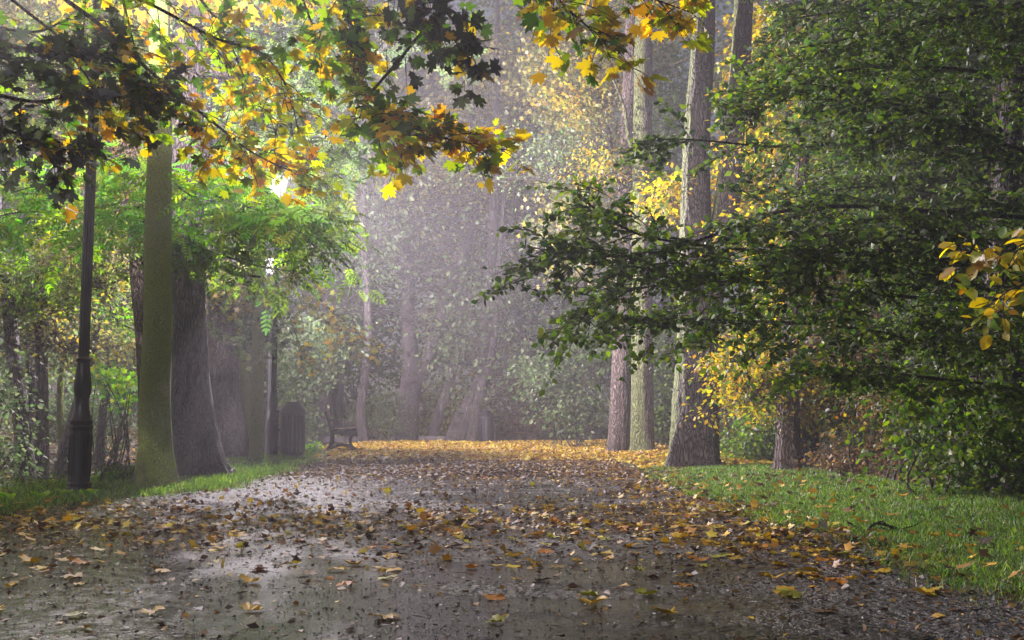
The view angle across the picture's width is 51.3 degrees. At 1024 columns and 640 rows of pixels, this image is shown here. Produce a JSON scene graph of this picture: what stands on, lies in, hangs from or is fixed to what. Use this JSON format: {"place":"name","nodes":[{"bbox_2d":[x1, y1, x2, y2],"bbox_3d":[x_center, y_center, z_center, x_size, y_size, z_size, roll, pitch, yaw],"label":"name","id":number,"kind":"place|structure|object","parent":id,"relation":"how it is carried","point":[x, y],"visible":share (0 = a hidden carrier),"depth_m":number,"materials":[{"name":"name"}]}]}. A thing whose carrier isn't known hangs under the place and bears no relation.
{"place":"outdoors","nodes":[
{"label":"outdoors","id":0,"kind":"place"},
{"bbox_2d":[0,450,342,517],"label":"grass","id":1,"kind":"structure","parent":0,"point":[257,468],"depth_m":10.65,"materials":[{"name":"plant"}]},
{"bbox_2d":[0,0,1022,416],"label":"sky","id":2,"kind":"structure","parent":0,"point":[455,2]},
{"bbox_2d":[0,418,1023,639],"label":"path","id":3,"kind":"structure","parent":0,"point":[626,614],"depth_m":4.41,"materials":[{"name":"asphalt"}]},
{"bbox_2d":[18,554,43,562],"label":"maple leaf","id":4,"kind":"object","parent":3,"relation":"on","point":[25,558],"visible":1,"depth_m":5.09,"materials":[{"name":"plant"}]},
{"bbox_2d":[61,572,81,577],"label":"maple leaf","id":5,"kind":"object","parent":3,"relation":"on","point":[68,575],"visible":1,"depth_m":4.61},
{"bbox_2d":[62,611,89,615],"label":"maple leaf","id":6,"kind":"object","parent":3,"relation":"on","point":[72,613],"visible":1,"depth_m":3.68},
{"bbox_2d":[66,557,92,563],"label":"maple leaf","id":7,"kind":"object","parent":3,"relation":"on","point":[78,560],"visible":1,"depth_m":5.05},
{"bbox_2d":[140,605,165,614],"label":"maple leaf","id":8,"kind":"object","parent":3,"relation":"on","point":[156,608],"visible":1,"depth_m":3.74,"materials":[{"name":"plant"}]},
{"bbox_2d":[237,573,260,582],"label":"maple leaf","id":9,"kind":"object","parent":3,"relation":"on","point":[245,578],"visible":1,"depth_m":4.47,"materials":[{"name":"plant"}]},
{"bbox_2d":[238,602,262,611],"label":"maple leaf","id":10,"kind":"object","parent":3,"relation":"on","point":[247,606],"visible":1,"depth_m":3.81,"materials":[{"name":"plant"}]},
{"bbox_2d":[302,569,317,575],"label":"maple leaf","id":11,"kind":"object","parent":3,"relation":"on","point":[309,571],"visible":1,"depth_m":4.70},
{"bbox_2d":[366,613,401,618],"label":"maple leaf","id":12,"kind":"object","parent":3,"relation":"on","point":[391,615],"visible":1,"depth_m":3.64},
{"bbox_2d":[266,456,707,479],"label":"brown leaf litter","id":13,"kind":"object","parent":3,"relation":"on","point":[436,468],"visible":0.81,"depth_m":14.67,"materials":[{"name":"plant"}]},
{"bbox_2d":[0,471,986,569],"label":"fallen leaves","id":14,"kind":"object","parent":3,"relation":"on","point":[436,548],"visible":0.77,"depth_m":6.94,"materials":[{"name":"orange plant"}]},
{"bbox_2d":[482,593,505,599],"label":"maple leaf","id":15,"kind":"object","parent":3,"relation":"on","point":[500,596],"visible":1,"depth_m":4.05,"materials":[{"name":"plant"}]},
{"bbox_2d":[487,613,509,621],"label":"maple leaf","id":16,"kind":"object","parent":3,"relation":"on","point":[497,618],"visible":1,"depth_m":3.60,"materials":[{"name":"plant"}]},
{"bbox_2d":[0,476,1023,639],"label":"scattered debris","id":17,"kind":"object","parent":3,"relation":"on","point":[832,584],"visible":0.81,"depth_m":6.18,"materials":[{"name":"brown plant"}]},
{"bbox_2d":[305,439,749,460],"bbox_3d":[-0.197,3.155,26.574,9.019,0.285,17.709,0,-5,0],"label":"golden leaf carpet","id":18,"kind":"object","parent":3,"relation":"on","point":[438,449],"visible":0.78,"depth_m":22.50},
{"bbox_2d":[325,410,357,450],"bbox_3d":[-3.848,2.518,24.071,0.736,0.963,1.740,1,-5,-9],"label":"park bench","id":19,"kind":"object","parent":18,"relation":"on","point":[352,431],"visible":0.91,"depth_m":23.25,"materials":[{"name":"black paint"}]},
{"bbox_2d":[477,410,495,441],"bbox_3d":[-0.804,3.317,33.336,0.576,0.980,0.550,0,-5,0],"label":"litter bin","id":20,"kind":"object","parent":18,"relation":"on","point":[486,417],"visible":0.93,"depth_m":33.15,"materials":[{"name":"metal"}]},
{"bbox_2d":[534,548,552,554],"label":"maple leaf","id":21,"kind":"object","parent":3,"relation":"on","point":[546,551],"visible":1,"depth_m":5.40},
{"bbox_2d":[578,589,598,596],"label":"maple leaf","id":22,"kind":"object","parent":3,"relation":"on","point":[590,592],"visible":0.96,"depth_m":4.07,"materials":[{"name":"plant"}]},
{"bbox_2d":[579,595,607,604],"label":"maple leaf","id":23,"kind":"object","parent":3,"relation":"on","point":[599,598],"visible":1,"depth_m":3.90,"materials":[{"name":"plant"}]},
{"bbox_2d":[634,586,657,593],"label":"maple leaf","id":24,"kind":"object","parent":3,"relation":"on","point":[640,590],"visible":1,"depth_m":4.15,"materials":[{"name":"plant"}]},
{"bbox_2d":[650,606,676,613],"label":"maple leaf","id":25,"kind":"object","parent":3,"relation":"on","point":[665,610],"visible":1,"depth_m":3.72,"materials":[{"name":"plant"}]},
{"bbox_2d":[673,581,695,587],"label":"maple leaf","id":26,"kind":"object","parent":3,"relation":"on","point":[681,584],"visible":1,"depth_m":4.31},
{"bbox_2d":[684,554,707,560],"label":"maple leaf","id":27,"kind":"object","parent":3,"relation":"on","point":[696,558],"visible":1,"depth_m":5.16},
{"bbox_2d":[740,541,758,545],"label":"maple leaf","id":28,"kind":"object","parent":3,"relation":"on","point":[749,543],"visible":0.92,"depth_m":5.71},
{"bbox_2d":[762,572,784,579],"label":"maple leaf","id":29,"kind":"object","parent":3,"relation":"on","point":[768,574],"visible":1,"depth_m":4.52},
{"bbox_2d":[772,586,801,595],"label":"maple leaf","id":30,"kind":"object","parent":3,"relation":"on","point":[783,587],"visible":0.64,"depth_m":4.17,"materials":[{"name":"plant"}]},
{"bbox_2d":[776,588,802,598],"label":"maple leaf","id":31,"kind":"object","parent":3,"relation":"on","point":[786,592],"visible":1,"depth_m":4.09,"materials":[{"name":"plant"}]},
{"bbox_2d":[800,567,825,571],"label":"maple leaf","id":32,"kind":"object","parent":3,"relation":"on","point":[808,568],"visible":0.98,"depth_m":4.77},
{"bbox_2d":[815,555,835,560],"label":"maple leaf","id":33,"kind":"object","parent":3,"relation":"on","point":[823,559],"visible":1,"depth_m":5.14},
{"bbox_2d":[872,567,890,572],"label":"maple leaf","id":34,"kind":"object","parent":3,"relation":"on","point":[887,569],"visible":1,"depth_m":4.79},
{"bbox_2d":[906,587,939,595],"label":"maple leaf","id":35,"kind":"object","parent":3,"relation":"on","point":[923,590],"visible":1,"depth_m":4.16,"materials":[{"name":"plant"}]},
{"bbox_2d":[0,398,1023,603],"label":"ground","id":36,"kind":"structure","parent":0,"point":[499,436],"depth_m":31.58,"materials":[{"name":"plant"}]},
{"bbox_2d":[0,491,15,498],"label":"weed","id":37,"kind":"object","parent":36,"relation":"on","point":[7,495],"visible":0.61,"depth_m":8.87,"materials":[{"name":"green plant"}]},
{"bbox_2d":[0,338,67,487],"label":"green shrub","id":38,"kind":"object","parent":36,"relation":"on","point":[10,459],"visible":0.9,"depth_m":13.98,"materials":[{"name":"green plant"}]},
{"bbox_2d":[0,468,67,488],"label":"bramble","id":39,"kind":"object","parent":36,"relation":"on","point":[22,481],"visible":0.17,"depth_m":10.97,"materials":[{"name":"green plant"}]},
{"bbox_2d":[0,213,73,442],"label":"hornbeam tree","id":40,"kind":"object","parent":36,"relation":"on","point":[31,373],"visible":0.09,"depth_m":18.92,"materials":[{"name":"grey plant"}]},
{"bbox_2d":[33,490,53,496],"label":"weed","id":41,"kind":"object","parent":36,"relation":"on","point":[46,493],"visible":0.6,"depth_m":9.09,"materials":[{"name":"green plant"}]},
{"bbox_2d":[0,0,122,122],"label":"tall tree","id":42,"kind":"object","parent":36,"relation":"on","point":[13,8],"visible":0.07,"depth_m":37.14,"materials":[{"name":"green plant"}]},
{"bbox_2d":[0,169,128,483],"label":"hornbeam tree","id":43,"kind":"object","parent":36,"relation":"on","point":[10,317],"visible":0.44,"depth_m":14.94,"materials":[{"name":"green plant"}]},
{"bbox_2d":[0,0,128,407],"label":"tall tree","id":44,"kind":"object","parent":36,"relation":"on","point":[53,384],"visible":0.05,"depth_m":31.37,"materials":[{"name":"green plant"}]},
{"bbox_2d":[0,2,135,482],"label":"hornbeam tree","id":45,"kind":"object","parent":36,"relation":"on","point":[42,345],"visible":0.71,"depth_m":15.94,"materials":[{"name":"green plant"}]},
{"bbox_2d":[0,331,135,448],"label":"green shrub","id":46,"kind":"object","parent":36,"relation":"on","point":[53,419],"visible":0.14,"depth_m":23.81,"materials":[{"name":"green plant"}]},
{"bbox_2d":[13,227,128,446],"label":"hornbeam tree","id":47,"kind":"object","parent":36,"relation":"on","point":[60,410],"visible":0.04,"depth_m":17.91,"materials":[{"name":"green plant"}]},
{"bbox_2d":[66,0,103,493],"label":"lamp post","id":48,"kind":"object","parent":36,"relation":"on","point":[80,445],"visible":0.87,"depth_m":10.03,"materials":[{"name":"metal"}]},
{"bbox_2d":[79,488,98,495],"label":"weed","id":49,"kind":"object","parent":36,"relation":"on","point":[88,490],"visible":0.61,"depth_m":9.41,"materials":[{"name":"green plant"}]},
{"bbox_2d":[51,141,134,480],"bbox_3d":[-6.460,-0.648,17.405,2.208,6.657,2.893,0,-5,0],"label":"hornbeam tree","id":50,"kind":"object","parent":36,"relation":"on","point":[60,464],"visible":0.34,"depth_m":16.86,"materials":[{"name":"green plant"}]},
{"bbox_2d":[55,353,137,473],"bbox_3d":[-6.423,1.544,16.892,1.554,2.087,1.916,2,-6,-24],"label":"lime shrub","id":51,"kind":"object","parent":36,"relation":"on","point":[117,380],"visible":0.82,"depth_m":16.85,"materials":[{"name":"green plant"}]},
{"bbox_2d":[55,331,137,465],"bbox_3d":[-7.781,1.345,20.998,2.155,3.162,1.966,3,-6,-28],"label":"green shrub","id":52,"kind":"object","parent":36,"relation":"on","point":[115,419],"visible":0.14,"depth_m":20.87,"materials":[{"name":"green plant"}]},
{"bbox_2d":[58,257,136,469],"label":"hornbeam tree","id":53,"kind":"object","parent":36,"relation":"on","point":[102,417],"visible":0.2,"depth_m":19.82,"materials":[{"name":"green plant"}]},
{"bbox_2d":[67,458,135,480],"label":"bramble","id":54,"kind":"object","parent":36,"relation":"on","point":[122,471],"visible":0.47,"depth_m":12.36,"materials":[{"name":"green plant"}]},
{"bbox_2d":[4,0,205,410],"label":"tall tree","id":55,"kind":"object","parent":36,"relation":"on","point":[96,188],"visible":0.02,"depth_m":43.05,"materials":[{"name":"grey plant"}]},
{"bbox_2d":[94,331,136,468],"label":"sapling","id":56,"kind":"object","parent":36,"relation":"on","point":[129,369],"visible":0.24,"depth_m":19.84,"materials":[{"name":"green plant"}]},
{"bbox_2d":[0,414,356,495],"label":"woodland leaf litter","id":57,"kind":"object","parent":36,"relation":"on","point":[106,458],"visible":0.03,"depth_m":23.44,"materials":[{"name":"plant"}]},
{"bbox_2d":[0,0,359,222],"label":"maple tree","id":58,"kind":"object","parent":36,"relation":"on","point":[141,95],"visible":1,"depth_m":6.02,"materials":[{"name":"yellow plant"}]},
{"bbox_2d":[0,0,378,403],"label":"beech tree","id":59,"kind":"object","parent":36,"relation":"on","point":[136,280],"visible":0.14,"depth_m":15.05,"materials":[{"name":"green plant"}]},
{"bbox_2d":[41,0,400,487],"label":"maple tree","id":60,"kind":"object","parent":36,"relation":"on","point":[155,464],"visible":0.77,"depth_m":11.07,"materials":[{"name":"green plant"}]},
{"bbox_2d":[237,28,249,437],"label":"young maple","id":61,"kind":"object","parent":36,"relation":"on","point":[245,379],"visible":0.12,"depth_m":21.89,"materials":[{"name":"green plant"}]},
{"bbox_2d":[0,0,487,476],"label":"ash tree","id":62,"kind":"object","parent":36,"relation":"on","point":[197,448],"visible":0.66,"depth_m":12.98,"materials":[{"name":"green plant"}]},
{"bbox_2d":[264,248,279,451],"bbox_3d":[-6.503,0.826,28.650,0.450,5.680,0.450,0,-5,0],"label":"lamp post","id":63,"kind":"object","parent":36,"relation":"on","point":[268,395],"visible":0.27,"depth_m":28.52,"materials":[{"name":"metal"}]},
{"bbox_2d":[266,170,289,455],"bbox_3d":[-4.458,-0.259,20.115,0.450,5.680,0.450,0,-5,0],"label":"lamp post","id":64,"kind":"object","parent":36,"relation":"on","point":[272,435],"visible":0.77,"depth_m":19.89,"materials":[{"name":"metal"}]},
{"bbox_2d":[204,12,372,457],"bbox_3d":[-5.442,-3.689,22.042,4.468,13.114,8.127,0,-5,0],"label":"oak tree","id":65,"kind":"object","parent":36,"relation":"on","point":[224,353],"visible":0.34,"depth_m":18.77,"materials":[{"name":"grey plant"}]},
{"bbox_2d":[276,402,306,455],"bbox_3d":[-4.090,2.029,19.897,0.515,1.003,0.515,-5,-8,45],"label":"litter bin","id":66,"kind":"object","parent":36,"relation":"on","point":[292,414],"visible":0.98,"depth_m":19.72,"materials":[{"name":"metal"}]},
{"bbox_2d":[225,10,397,458],"bbox_3d":[-3.550,-1.518,19.348,2.983,8.164,1.933,0,-5,0],"label":"young maple","id":67,"kind":"object","parent":36,"relation":"on","point":[256,436],"visible":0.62,"depth_m":18.70,"materials":[{"name":"green plant"}]},
{"bbox_2d":[300,438,326,452],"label":"green shrub","id":68,"kind":"object","parent":36,"relation":"on","point":[311,447],"visible":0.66,"depth_m":22.19,"materials":[{"name":"green plant"}]},
{"bbox_2d":[264,295,381,449],"bbox_3d":[-5.691,1.583,30.933,3.736,4.653,2.512,0,-5,0],"label":"green shrub","id":69,"kind":"object","parent":36,"relation":"on","point":[318,348],"visible":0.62,"depth_m":30.88,"materials":[{"name":"green plant"}]},
{"bbox_2d":[272,0,430,435],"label":"distant tree","id":70,"kind":"object","parent":36,"relation":"on","point":[328,398],"visible":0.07,"depth_m":41.99,"materials":[{"name":"grey plant"}]},
{"bbox_2d":[279,436,444,441],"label":"kerb","id":71,"kind":"structure","parent":36,"relation":"on","point":[338,439],"depth_m":36.19,"materials":[{"name":"stone"}]},
{"bbox_2d":[266,40,467,435],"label":"distant tree","id":72,"kind":"object","parent":36,"relation":"on","point":[338,397],"visible":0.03,"depth_m":43.89,"materials":[{"name":"grey plant"}]},
{"bbox_2d":[253,96,481,441],"bbox_3d":[-4.568,-2.516,33.449,7.294,12.852,6.698,0,-5,0],"label":"distant tree","id":73,"kind":"object","parent":36,"relation":"on","point":[363,385],"visible":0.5,"depth_m":33.27,"materials":[{"name":"grey plant"}]},
{"bbox_2d":[338,370,421,440],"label":"green shrub","id":74,"kind":"object","parent":36,"relation":"on","point":[378,419],"visible":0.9,"depth_m":33.81,"materials":[{"name":"green plant"}]},
{"bbox_2d":[303,6,573,440],"bbox_3d":[-2.223,-4.142,36.702,10.289,16.753,7.607,3,-6,-28],"label":"forked tree","id":75,"kind":"object","parent":36,"relation":"on","point":[411,367],"visible":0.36,"depth_m":35.80,"materials":[{"name":"grey plant"}]},
{"bbox_2d":[340,85,547,435],"bbox_3d":[-1.689,-2.005,37.616,7.369,12.750,7.539,4,-7,-39],"label":"distant tree","id":76,"kind":"object","parent":36,"relation":"on","point":[436,422],"visible":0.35,"depth_m":36.97,"materials":[{"name":"grey plant"}]},
{"bbox_2d":[396,376,517,435],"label":"khaki shrub","id":77,"kind":"object","parent":36,"relation":"on","point":[447,421],"visible":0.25,"depth_m":40.70,"materials":[{"name":"green plant"}]},
{"bbox_2d":[260,0,714,200],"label":"maple tree","id":78,"kind":"object","parent":36,"relation":"on","point":[355,44],"visible":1,"depth_m":5.54,"materials":[{"name":"yellow plant"}]},
{"bbox_2d":[390,173,587,440],"bbox_3d":[-0.749,-0.404,34.583,8.142,8.923,6.066,0,-5,0],"label":"distant tree","id":79,"kind":"object","parent":36,"relation":"on","point":[491,370],"visible":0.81,"depth_m":34.40,"materials":[{"name":"grey plant"}]},
{"bbox_2d":[373,0,620,440],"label":"distant tree","id":80,"kind":"object","parent":36,"relation":"on","point":[457,430],"visible":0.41,"depth_m":35.30,"materials":[{"name":"grey plant"}]},
{"bbox_2d":[0,0,1023,441],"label":"woods","id":81,"kind":"object","parent":36,"relation":"on","point":[380,334],"visible":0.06,"depth_m":49.54,"materials":[{"name":"grey plant"}]},
{"bbox_2d":[483,363,561,440],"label":"brown shrub","id":82,"kind":"object","parent":36,"relation":"on","point":[521,428],"visible":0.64,"depth_m":37.74,"materials":[{"name":"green plant"}]},
{"bbox_2d":[424,3,621,439],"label":"distant tree","id":83,"kind":"object","parent":36,"relation":"on","point":[521,180],"visible":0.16,"depth_m":40.49,"materials":[{"name":"grey plant"}]},
{"bbox_2d":[506,317,612,446],"bbox_3d":[1.553,1.640,27.064,3.449,3.613,2.628,0,-5,0],"label":"green shrub","id":84,"kind":"object","parent":36,"relation":"on","point":[563,391],"visible":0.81,"depth_m":26.84,"materials":[{"name":"green plant"}]},
{"bbox_2d":[437,0,716,451],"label":"linden tree","id":85,"kind":"object","parent":36,"relation":"on","point":[642,419],"visible":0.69,"depth_m":22.62,"materials":[{"name":"beige plant"}]},
{"bbox_2d":[480,0,680,439],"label":"distant tree","id":86,"kind":"object","parent":36,"relation":"on","point":[588,368],"visible":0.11,"depth_m":38.41,"materials":[{"name":"grey plant"}]},
{"bbox_2d":[494,0,723,450],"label":"brown tree","id":87,"kind":"object","parent":36,"relation":"on","point":[570,85],"visible":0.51,"depth_m":24.86,"materials":[{"name":"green plant"}]},
{"bbox_2d":[653,330,676,445],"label":"green shrub","id":88,"kind":"object","parent":36,"relation":"on","point":[662,425],"visible":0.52,"depth_m":25.78,"materials":[{"name":"green plant"}]},
{"bbox_2d":[592,445,772,467],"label":"golden verge leaves","id":89,"kind":"object","parent":36,"relation":"on","point":[660,460],"visible":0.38,"depth_m":17.00,"materials":[{"name":"yellow plant"}]},
{"bbox_2d":[624,0,822,467],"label":"oak tree","id":90,"kind":"object","parent":36,"relation":"on","point":[690,204],"visible":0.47,"depth_m":15.54,"materials":[{"name":"brown plant"}]},
{"bbox_2d":[719,311,774,451],"bbox_3d":[3.990,1.167,18.521,1.986,2.650,2.264,-4,-7,38],"label":"yellow shrub","id":91,"kind":"object","parent":36,"relation":"on","point":[726,339],"visible":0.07,"depth_m":18.41,"materials":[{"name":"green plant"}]},
{"bbox_2d":[471,0,1023,444],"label":"hornbeam tree","id":92,"kind":"object","parent":36,"relation":"on","point":[789,263],"visible":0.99,"depth_m":7.41,"materials":[{"name":"green plant"}]},
{"bbox_2d":[719,394,776,461],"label":"green shrub","id":93,"kind":"object","parent":36,"relation":"on","point":[765,450],"visible":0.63,"depth_m":16.62,"materials":[{"name":"green plant"}]},
{"bbox_2d":[678,0,985,470],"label":"elm tree","id":94,"kind":"object","parent":36,"relation":"on","point":[789,421],"visible":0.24,"depth_m":13.79,"materials":[{"name":"yellow plant"}]},
{"bbox_2d":[725,264,938,474],"bbox_3d":[5.070,0.672,16.060,3.824,3.953,2.204,0,-5,0],"label":"green shrub","id":95,"kind":"object","parent":36,"relation":"on","point":[864,432],"visible":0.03,"depth_m":15.77,"materials":[{"name":"green plant"}]},
{"bbox_2d":[642,448,1023,507],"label":"verge leaf litter","id":96,"kind":"object","parent":36,"relation":"on","point":[812,490],"visible":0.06,"depth_m":10.49,"materials":[{"name":"plant"}]},
{"bbox_2d":[662,470,1023,583],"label":"lawn leaves","id":97,"kind":"object","parent":36,"relation":"on","point":[755,504],"visible":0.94,"depth_m":7.55,"materials":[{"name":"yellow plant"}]},
{"bbox_2d":[780,417,912,478],"bbox_3d":[3.943,1.652,12.560,1.480,1.041,2.396,-2,-6,21],"label":"brown shrub","id":98,"kind":"object","parent":36,"relation":"on","point":[833,461],"visible":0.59,"depth_m":12.58,"materials":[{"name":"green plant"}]},
{"bbox_2d":[715,0,1023,487],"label":"tree","id":99,"kind":"object","parent":36,"relation":"on","point":[913,166],"visible":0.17,"depth_m":11.79,"materials":[{"name":"green plant"}]},
{"bbox_2d":[752,87,990,468],"bbox_3d":[5.685,-0.964,16.020,4.361,6.543,3.736,0,-5,0],"label":"elm tree","id":100,"kind":"object","parent":36,"relation":"on","point":[807,437],"visible":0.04,"depth_m":14.81,"materials":[{"name":"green plant"}]},
{"bbox_2d":[811,361,941,485],"bbox_3d":[4.052,1.294,11.360,1.723,1.787,2.133,0,-5,0],"label":"brown shrub","id":101,"kind":"object","parent":36,"relation":"on","point":[886,448],"visible":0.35,"depth_m":11.30,"materials":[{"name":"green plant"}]},
{"bbox_2d":[864,520,922,531],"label":"fallen branch","id":102,"kind":"object","parent":36,"relation":"on","point":[880,523],"visible":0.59,"depth_m":6.46,"materials":[{"name":"wood"}]},
{"bbox_2d":[851,0,1023,495],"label":"tree","id":103,"kind":"object","parent":36,"relation":"on","point":[1012,139],"visible":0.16,"depth_m":9.68,"materials":[{"name":"green plant"}]},
{"bbox_2d":[855,349,1023,498],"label":"round leaf shrub","id":104,"kind":"object","parent":36,"relation":"on","point":[950,450],"visible":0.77,"depth_m":8.56,"materials":[{"name":"green plant"}]},
{"bbox_2d":[871,86,1023,491],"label":"green shrub","id":105,"kind":"object","parent":36,"relation":"on","point":[980,184],"visible":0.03,"depth_m":11.81,"materials":[{"name":"green plant"}]},
{"bbox_2d":[938,226,1023,349],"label":"linden tree","id":106,"kind":"object","parent":36,"relation":"on","point":[1008,301],"visible":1,"depth_m":4.81,"materials":[{"name":"yellow plant"}]},
{"bbox_2d":[0,495,1023,639],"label":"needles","id":107,"kind":"object","parent":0,"point":[487,569],"visible":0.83,"depth_m":4.50,"materials":[{"name":"plant"}]},
{"bbox_2d":[609,448,1023,618],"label":"grass","id":108,"kind":"structure","parent":0,"point":[893,503],"depth_m":7.31,"materials":[{"name":"plant"}]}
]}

